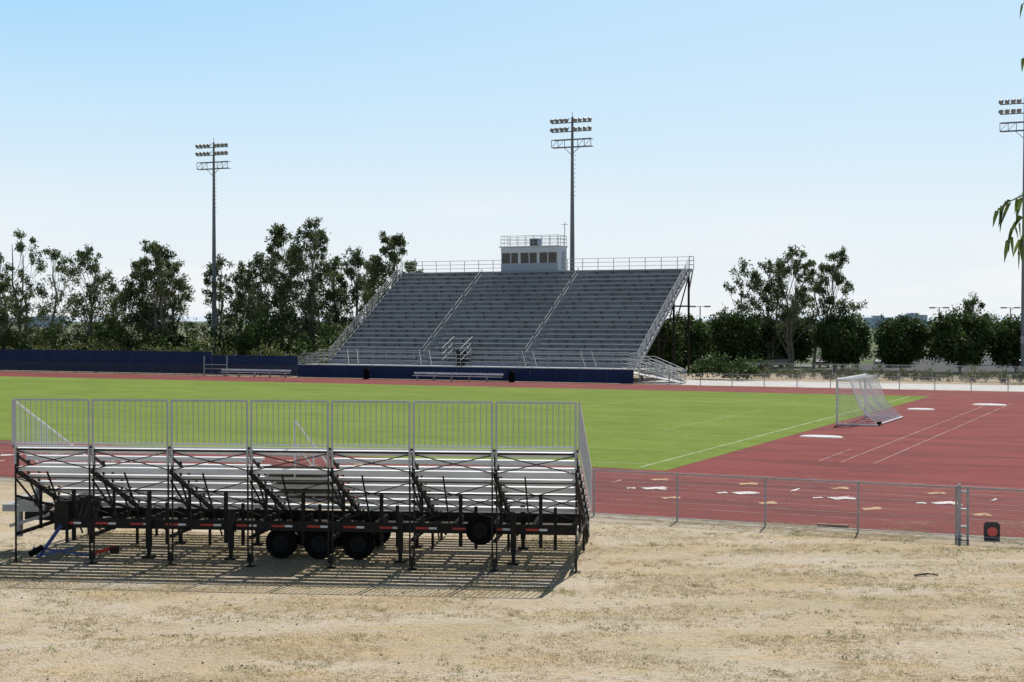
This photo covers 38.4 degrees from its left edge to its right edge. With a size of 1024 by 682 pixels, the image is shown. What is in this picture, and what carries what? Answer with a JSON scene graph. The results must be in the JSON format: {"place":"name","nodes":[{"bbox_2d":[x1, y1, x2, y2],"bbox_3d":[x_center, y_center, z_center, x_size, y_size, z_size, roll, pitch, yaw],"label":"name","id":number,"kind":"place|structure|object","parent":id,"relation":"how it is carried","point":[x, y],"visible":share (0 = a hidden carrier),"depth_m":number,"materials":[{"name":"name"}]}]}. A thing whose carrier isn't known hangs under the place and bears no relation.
{"place":"outdoors","nodes":[
{"label":"outdoors","id":0,"kind":"place"},
{"bbox_2d":[23,315,67,326],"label":"distant building","id":1,"kind":"structure","parent":0,"point":[42,324],"depth_m":1092.17,"materials":[{"name":"grey glass"}]},
{"bbox_2d":[0,376,928,470],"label":"grass field","id":2,"kind":"structure","parent":0,"point":[634,428],"depth_m":86.47,"materials":[{"name":"green plant"}]},
{"bbox_2d":[3,377,909,466],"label":"pitch line markings","id":3,"kind":"object","parent":2,"relation":"on","point":[596,447],"visible":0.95,"depth_m":72.12,"materials":[{"name":"white paint"}]},
{"bbox_2d":[9,321,1011,377],"bbox_3d":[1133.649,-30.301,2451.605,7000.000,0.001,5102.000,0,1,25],"label":"distant land terrain","id":4,"kind":"structure","parent":0,"point":[805,366],"depth_m":267.64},
{"bbox_2d":[7,227,66,342],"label":"eucalyptus tree","id":5,"kind":"object","parent":4,"relation":"on","point":[21,246],"visible":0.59,"depth_m":199.82,"materials":[{"name":"green plant"}]},
{"bbox_2d":[22,246,80,337],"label":"eucalyptus tree","id":6,"kind":"object","parent":4,"relation":"on","point":[55,255],"visible":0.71,"depth_m":195.73,"materials":[{"name":"green plant"}]},
{"bbox_2d":[102,286,125,330],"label":"eucalyptus tree","id":7,"kind":"object","parent":4,"relation":"on","point":[113,310],"visible":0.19,"depth_m":195.78,"materials":[{"name":"green plant"}]},
{"bbox_2d":[152,259,197,344],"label":"eucalyptus tree","id":8,"kind":"object","parent":4,"relation":"on","point":[181,309],"visible":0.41,"depth_m":187.14,"materials":[{"name":"green plant"}]},
{"bbox_2d":[195,138,230,352],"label":"floodlight tower","id":9,"kind":"structure","parent":4,"relation":"on","point":[214,311],"depth_m":189.65,"materials":[{"name":"metal"}]},
{"bbox_2d":[197,253,246,348],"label":"eucalyptus tree","id":10,"kind":"object","parent":4,"relation":"on","point":[220,261],"visible":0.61,"depth_m":191.46,"materials":[{"name":"green plant"}]},
{"bbox_2d":[218,261,262,344],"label":"eucalyptus tree","id":11,"kind":"object","parent":4,"relation":"on","point":[235,309],"visible":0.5,"depth_m":185.26,"materials":[{"name":"green plant"}]},
{"bbox_2d":[233,251,288,343],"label":"eucalyptus tree","id":12,"kind":"object","parent":4,"relation":"on","point":[256,262],"visible":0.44,"depth_m":183.28,"materials":[{"name":"green plant"}]},
{"bbox_2d":[241,222,326,346],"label":"eucalyptus tree","id":13,"kind":"object","parent":4,"relation":"on","point":[278,238],"visible":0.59,"depth_m":180.84,"materials":[{"name":"green plant"}]},
{"bbox_2d":[0,304,610,363],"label":"background shrubs","id":14,"kind":"object","parent":4,"relation":"on","point":[245,345],"visible":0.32,"depth_m":177.47,"materials":[{"name":"green plant"}]},
{"bbox_2d":[269,217,346,352],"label":"eucalyptus tree","id":15,"kind":"object","parent":4,"relation":"on","point":[310,306],"visible":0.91,"depth_m":178.73,"materials":[{"name":"green plant"}]},
{"bbox_2d":[306,254,350,350],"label":"eucalyptus tree","id":16,"kind":"object","parent":4,"relation":"on","point":[336,263],"visible":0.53,"depth_m":182.97,"materials":[{"name":"green plant"}]},
{"bbox_2d":[324,246,383,336],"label":"eucalyptus tree","id":17,"kind":"object","parent":4,"relation":"on","point":[357,260],"visible":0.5,"depth_m":185.68,"materials":[{"name":"green plant"}]},
{"bbox_2d":[350,254,388,326],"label":"eucalyptus tree","id":18,"kind":"object","parent":4,"relation":"on","point":[371,256],"visible":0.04,"depth_m":189.63,"materials":[{"name":"green plant"}]},
{"bbox_2d":[359,230,416,332],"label":"eucalyptus tree","id":19,"kind":"object","parent":4,"relation":"on","point":[376,267],"visible":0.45,"depth_m":178.80,"materials":[{"name":"green plant"}]},
{"bbox_2d":[399,259,423,332],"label":"eucalyptus tree","id":20,"kind":"object","parent":4,"relation":"on","point":[416,263],"visible":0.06,"depth_m":191.84,"materials":[{"name":"green plant"}]},
{"bbox_2d":[550,111,593,269],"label":"floodlight tower","id":21,"kind":"structure","parent":4,"relation":"on","point":[572,195],"depth_m":165.61,"materials":[{"name":"metal"}]},
{"bbox_2d":[665,311,718,370],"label":"ficus tree","id":22,"kind":"object","parent":4,"relation":"on","point":[701,335],"visible":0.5,"depth_m":158.35,"materials":[{"name":"green plant"}]},
{"bbox_2d":[690,306,710,359],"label":"parking lot lamp","id":23,"kind":"object","parent":4,"relation":"on","point":[700,311],"visible":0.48,"depth_m":189.91,"materials":[{"name":"metal"}]},
{"bbox_2d":[706,305,765,366],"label":"ficus tree","id":24,"kind":"object","parent":4,"relation":"on","point":[744,341],"visible":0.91,"depth_m":162.30,"materials":[{"name":"green plant"}]},
{"bbox_2d":[475,319,1013,349],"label":"distant trees","id":25,"kind":"object","parent":4,"relation":"on","point":[869,339],"visible":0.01,"depth_m":291.44,"materials":[{"name":"green plant"}]},
{"bbox_2d":[717,257,772,332],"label":"eucalyptus tree","id":26,"kind":"object","parent":4,"relation":"on","point":[753,276],"visible":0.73,"depth_m":167.29,"materials":[{"name":"green plant"}]},
{"bbox_2d":[749,312,785,367],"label":"ficus tree","id":27,"kind":"object","parent":4,"relation":"on","point":[775,342],"visible":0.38,"depth_m":170.35,"materials":[{"name":"green plant"}]},
{"bbox_2d":[745,258,801,367],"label":"eucalyptus tree","id":28,"kind":"object","parent":4,"relation":"on","point":[770,271],"visible":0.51,"depth_m":169.47,"materials":[{"name":"green plant"}]},
{"bbox_2d":[754,355,794,367],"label":"parked car","id":29,"kind":"object","parent":4,"relation":"on","point":[779,359],"visible":0.48,"depth_m":170.31,"materials":[{"name":"silver paint"}]},
{"bbox_2d":[758,245,834,368],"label":"eucalyptus tree","id":30,"kind":"object","parent":4,"relation":"on","point":[791,317],"visible":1,"depth_m":165.10,"materials":[{"name":"green plant"}]},
{"bbox_2d":[777,312,817,363],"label":"ficus tree","id":31,"kind":"object","parent":4,"relation":"on","point":[803,348],"visible":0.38,"depth_m":172.96,"materials":[{"name":"green plant"}]},
{"bbox_2d":[790,260,836,367],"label":"eucalyptus tree","id":32,"kind":"object","parent":4,"relation":"on","point":[813,299],"visible":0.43,"depth_m":169.90,"materials":[{"name":"green plant"}]},
{"bbox_2d":[812,355,831,367],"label":"parked car","id":33,"kind":"object","parent":4,"relation":"on","point":[818,361],"visible":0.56,"depth_m":170.33,"materials":[{"name":"paint"}]},
{"bbox_2d":[0,370,1023,681],"bbox_3d":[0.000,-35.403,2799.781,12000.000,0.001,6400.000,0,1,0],"label":"ground","id":34,"kind":"structure","parent":0,"point":[434,632],"depth_m":28.68,"materials":[{"name":"beige plant"}]},
{"bbox_2d":[0,252,25,336],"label":"eucalyptus tree","id":35,"kind":"object","parent":34,"relation":"on","point":[2,276],"visible":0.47,"depth_m":198.00,"materials":[{"name":"green plant"}]},
{"bbox_2d":[0,276,41,347],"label":"eucalyptus tree","id":36,"kind":"object","parent":34,"relation":"on","point":[4,311],"visible":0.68,"depth_m":189.19,"materials":[{"name":"green plant"}]},
{"bbox_2d":[48,243,118,348],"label":"eucalyptus tree","id":37,"kind":"object","parent":34,"relation":"on","point":[84,256],"visible":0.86,"depth_m":189.41,"materials":[{"name":"green plant"}]},
{"bbox_2d":[106,258,166,349],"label":"eucalyptus tree","id":38,"kind":"object","parent":34,"relation":"on","point":[130,284],"visible":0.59,"depth_m":184.56,"materials":[{"name":"green plant"}]},
{"bbox_2d":[0,361,296,376],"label":"dark fence","id":39,"kind":"object","parent":34,"relation":"on","point":[155,371],"visible":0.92,"depth_m":151.61,"materials":[{"name":"metal"}]},
{"bbox_2d":[0,348,297,375],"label":"blue windscreen fence","id":40,"kind":"object","parent":34,"relation":"on","point":[188,358],"visible":0.85,"depth_m":154.81,"materials":[{"name":"fabric"}]},
{"bbox_2d":[112,238,195,345],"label":"eucalyptus tree","id":41,"kind":"object","parent":34,"relation":"on","point":[159,254],"visible":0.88,"depth_m":183.53,"materials":[{"name":"green plant"}]},
{"bbox_2d":[0,329,376,365],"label":"understory shrubs","id":42,"kind":"object","parent":34,"relation":"on","point":[264,350],"visible":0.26,"depth_m":170.32,"materials":[{"name":"green plant"}]},
{"bbox_2d":[203,356,227,375],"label":"field gate","id":43,"kind":"structure","parent":34,"relation":"on","point":[226,374],"depth_m":147.46,"materials":[{"name":"metal"}]},
{"bbox_2d":[2,398,591,572],"bbox_3d":[-5.306,3.217,36.163,14.310,3.820,5.380,0,1,6],"label":"mobile bleacher","id":44,"kind":"object","parent":34,"relation":"on","point":[477,506],"visible":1,"depth_m":34.43,"materials":[{"name":"metal"}]},
{"bbox_2d":[298,352,328,363],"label":"access stairs","id":45,"kind":"structure","parent":34,"relation":"on","point":[311,358],"depth_m":148.93,"materials":[{"name":"metal"}]},
{"bbox_2d":[297,364,633,383],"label":"blue padded fence","id":46,"kind":"object","parent":34,"relation":"on","point":[581,375],"visible":0.92,"depth_m":135.44,"materials":[{"name":"fabric"}]},
{"bbox_2d":[318,222,693,380],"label":"grandstand","id":47,"kind":"object","parent":34,"relation":"on","point":[545,306],"visible":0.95,"depth_m":148.05,"materials":[{"name":"metal"}]},
{"bbox_2d":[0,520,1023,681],"bbox_3d":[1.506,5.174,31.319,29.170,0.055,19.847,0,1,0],"label":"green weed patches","id":48,"kind":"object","parent":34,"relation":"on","point":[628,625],"visible":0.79,"depth_m":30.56,"materials":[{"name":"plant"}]},
{"bbox_2d":[12,527,1021,681],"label":"pebbles","id":49,"kind":"object","parent":34,"relation":"on","point":[495,593],"visible":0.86,"depth_m":29.64,"materials":[{"name":"grey stone"}]},
{"bbox_2d":[634,318,686,370],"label":"ficus tree","id":50,"kind":"object","parent":34,"relation":"on","point":[667,353],"visible":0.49,"depth_m":154.49,"materials":[{"name":"green plant"}]},
{"bbox_2d":[689,350,773,378],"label":"bush","id":51,"kind":"object","parent":34,"relation":"on","point":[703,366],"visible":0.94,"depth_m":137.81,"materials":[{"name":"green plant"}]},
{"bbox_2d":[639,372,1023,390],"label":"chain link fence","id":52,"kind":"object","parent":34,"relation":"on","point":[971,385],"visible":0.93,"depth_m":121.51,"materials":[{"name":"metal"}]},
{"bbox_2d":[726,363,1023,381],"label":"hedge","id":53,"kind":"object","parent":34,"relation":"on","point":[892,373],"visible":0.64,"depth_m":136.79,"materials":[{"name":"green plant"}]},
{"bbox_2d":[738,363,1023,382],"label":"parking lot fence","id":54,"kind":"object","parent":34,"relation":"on","point":[897,370],"visible":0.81,"depth_m":133.81,"materials":[{"name":"metal"}]},
{"bbox_2d":[914,573,937,575],"bbox_3d":[9.110,5.147,32.465,0.559,0.065,0.249,0,1,-11],"label":"fallen stick","id":55,"kind":"object","parent":34,"relation":"on","point":[925,574],"visible":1,"depth_m":32.40,"materials":[{"name":"wood"}]},
{"bbox_2d":[993,3,1023,268],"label":"overhanging tree","id":56,"kind":"object","parent":34,"relation":"on","point":[1019,246],"visible":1,"depth_m":7.99,"materials":[{"name":"green plant"}]},
{"bbox_2d":[0,372,1023,537],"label":"running track","id":57,"kind":"structure","parent":0,"point":[986,450],"depth_m":57.30,"materials":[{"name":"red rubber"}]},
{"bbox_2d":[222,369,290,377],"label":"team bench","id":58,"kind":"object","parent":57,"relation":"on","point":[270,370],"visible":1,"depth_m":144.03,"materials":[{"name":"metal"}]},
{"bbox_2d":[363,368,369,378],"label":"trash can","id":59,"kind":"object","parent":57,"relation":"on","point":[366,371],"visible":1,"depth_m":138.85,"materials":[{"name":"plastic"}]},
{"bbox_2d":[412,372,503,381],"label":"team bench","id":60,"kind":"object","parent":57,"relation":"on","point":[452,374],"visible":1,"depth_m":134.51,"materials":[{"name":"metal"}]},
{"bbox_2d":[0,453,1022,515],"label":"exchange zone markings","id":61,"kind":"object","parent":57,"relation":"on","point":[849,497],"visible":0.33,"depth_m":47.65,"materials":[{"name":"paint"}]},
{"bbox_2d":[508,370,514,381],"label":"trash can","id":62,"kind":"object","parent":57,"relation":"on","point":[511,375],"visible":1,"depth_m":132.39,"materials":[{"name":"plastic"}]},
{"bbox_2d":[4,372,1023,527],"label":"track lane markings","id":63,"kind":"object","parent":57,"relation":"on","point":[700,473],"visible":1,"depth_m":54.23,"materials":[{"name":"paint"}]},
{"bbox_2d":[800,435,842,437],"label":"white landing pad","id":64,"kind":"object","parent":57,"relation":"on","point":[821,436],"visible":1,"depth_m":70.43,"materials":[{"name":"plastic"}]},
{"bbox_2d":[817,523,848,526],"bbox_3d":[8.759,5.034,40.092,0.852,0.068,0.252,0,1,15],"label":"wooden board","id":65,"kind":"object","parent":57,"relation":"on","point":[832,525],"visible":0.93,"depth_m":40.05,"materials":[{"name":"brown wood"}]},
{"bbox_2d":[836,374,902,425],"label":"soccer goal","id":66,"kind":"object","parent":57,"relation":"on","point":[864,409],"visible":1,"depth_m":80.69,"materials":[{"name":"white paint"}]},
{"bbox_2d":[908,408,934,409],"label":"white landing pad","id":67,"kind":"object","parent":57,"relation":"on","point":[920,409],"visible":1,"depth_m":92.14,"materials":[{"name":"plastic"}]},
{"bbox_2d":[972,403,1004,405],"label":"white landing pad","id":68,"kind":"object","parent":57,"relation":"on","point":[986,404],"visible":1,"depth_m":96.93,"materials":[{"name":"plastic"}]},
{"bbox_2d":[0,477,1023,543],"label":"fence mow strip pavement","id":69,"kind":"structure","parent":0,"point":[617,516],"depth_m":39.94,"materials":[{"name":"grey concrete"}]},
{"bbox_2d":[0,442,1023,540],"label":"chain link fence","id":70,"kind":"object","parent":69,"relation":"on","point":[765,497],"visible":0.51,"depth_m":39.91,"materials":[{"name":"metal"}]},
{"bbox_2d":[956,484,969,538],"bbox_3d":[11.604,4.396,37.842,0.320,1.420,0.176,0,1,25],"label":"gate post","id":71,"kind":"object","parent":69,"relation":"on","point":[959,527],"visible":1,"depth_m":37.82,"materials":[{"name":"metal"}]},
{"bbox_2d":[984,522,999,539],"bbox_3d":[12.344,4.886,37.799,0.380,0.440,0.295,0,1,12],"label":"warning light box","id":72,"kind":"object","parent":69,"relation":"on","point":[996,528],"visible":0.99,"depth_m":37.69,"materials":[{"name":"plastic"}]},
{"bbox_2d":[0,0,1023,317],"label":"sky","id":73,"kind":"structure","parent":0,"point":[723,132],"materials":[{"name":"blue"}]},
{"bbox_2d":[12,316,1020,321],"bbox_3d":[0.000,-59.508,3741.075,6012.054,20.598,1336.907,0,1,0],"label":"distant hills","id":74,"kind":"structure","parent":0,"point":[199,318],"depth_m":4221.76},
{"bbox_2d":[638,379,1023,390],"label":"concrete pavement","id":75,"kind":"structure","parent":0,"point":[904,385],"depth_m":125.80,"materials":[{"name":"grey concrete"}]},
{"bbox_2d":[621,358,685,383],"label":"access ramp","id":76,"kind":"structure","parent":75,"relation":"on","point":[656,377],"depth_m":129.67,"materials":[{"name":"metal"}]},
{"bbox_2d":[636,356,684,382],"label":"access stairs","id":77,"kind":"structure","parent":75,"relation":"on","point":[647,359],"depth_m":132.89,"materials":[{"name":"metal"}]},
{"bbox_2d":[864,316,891,328],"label":"distant building","id":78,"kind":"structure","parent":0,"point":[875,319],"depth_m":893.73,"materials":[{"name":"grey glass"}]},
{"bbox_2d":[898,313,926,326],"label":"distant building","id":79,"kind":"structure","parent":0,"point":[924,318],"depth_m":894.69,"materials":[{"name":"grey glass"}]},
{"bbox_2d":[815,354,1018,374],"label":"parking lot pavement","id":80,"kind":"structure","parent":0,"point":[987,362],"depth_m":169.27,"materials":[{"name":"grey asphalt"}]},
{"bbox_2d":[806,246,867,368],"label":"eucalyptus tree","id":81,"kind":"object","parent":80,"relation":"on","point":[840,256],"visible":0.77,"depth_m":165.97,"materials":[{"name":"green plant"}]},
{"bbox_2d":[806,310,875,369],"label":"ficus tree","id":82,"kind":"object","parent":80,"relation":"on","point":[832,344],"visible":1,"depth_m":161.38,"materials":[{"name":"green plant"}]},
{"bbox_2d":[874,359,914,367],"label":"parked car","id":83,"kind":"object","parent":80,"relation":"on","point":[877,361],"visible":0.2,"depth_m":172.62,"materials":[{"name":"white paint"}]},
{"bbox_2d":[868,313,930,370],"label":"ficus tree","id":84,"kind":"object","parent":80,"relation":"on","point":[895,349],"visible":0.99,"depth_m":159.45,"materials":[{"name":"green plant"}]},
{"bbox_2d":[929,307,948,360],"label":"parking lot lamp","id":85,"kind":"object","parent":80,"relation":"on","point":[939,312],"visible":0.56,"depth_m":199.89,"materials":[{"name":"metal"}]},
{"bbox_2d":[921,305,1001,371],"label":"ficus tree","id":86,"kind":"object","parent":80,"relation":"on","point":[979,330],"visible":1,"depth_m":155.47,"materials":[{"name":"green plant"}]},
{"bbox_2d":[951,291,999,341],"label":"broadleaf tree","id":87,"kind":"object","parent":80,"relation":"on","point":[971,303],"visible":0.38,"depth_m":185.06,"materials":[{"name":"green plant"}]},
{"bbox_2d":[983,309,1020,371],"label":"ficus tree","id":88,"kind":"object","parent":80,"relation":"on","point":[1003,348],"visible":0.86,"depth_m":156.87,"materials":[{"name":"green plant"}]},
{"bbox_2d":[1000,307,1019,359],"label":"parking lot lamp","id":89,"kind":"object","parent":80,"relation":"on","point":[1010,310],"visible":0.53,"depth_m":204.89,"materials":[{"name":"metal"}]},
{"bbox_2d":[998,98,1023,374],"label":"floodlight tower","id":90,"kind":"structure","parent":80,"relation":"on","point":[1007,111],"depth_m":149.58,"materials":[{"name":"metal"}]}
]}

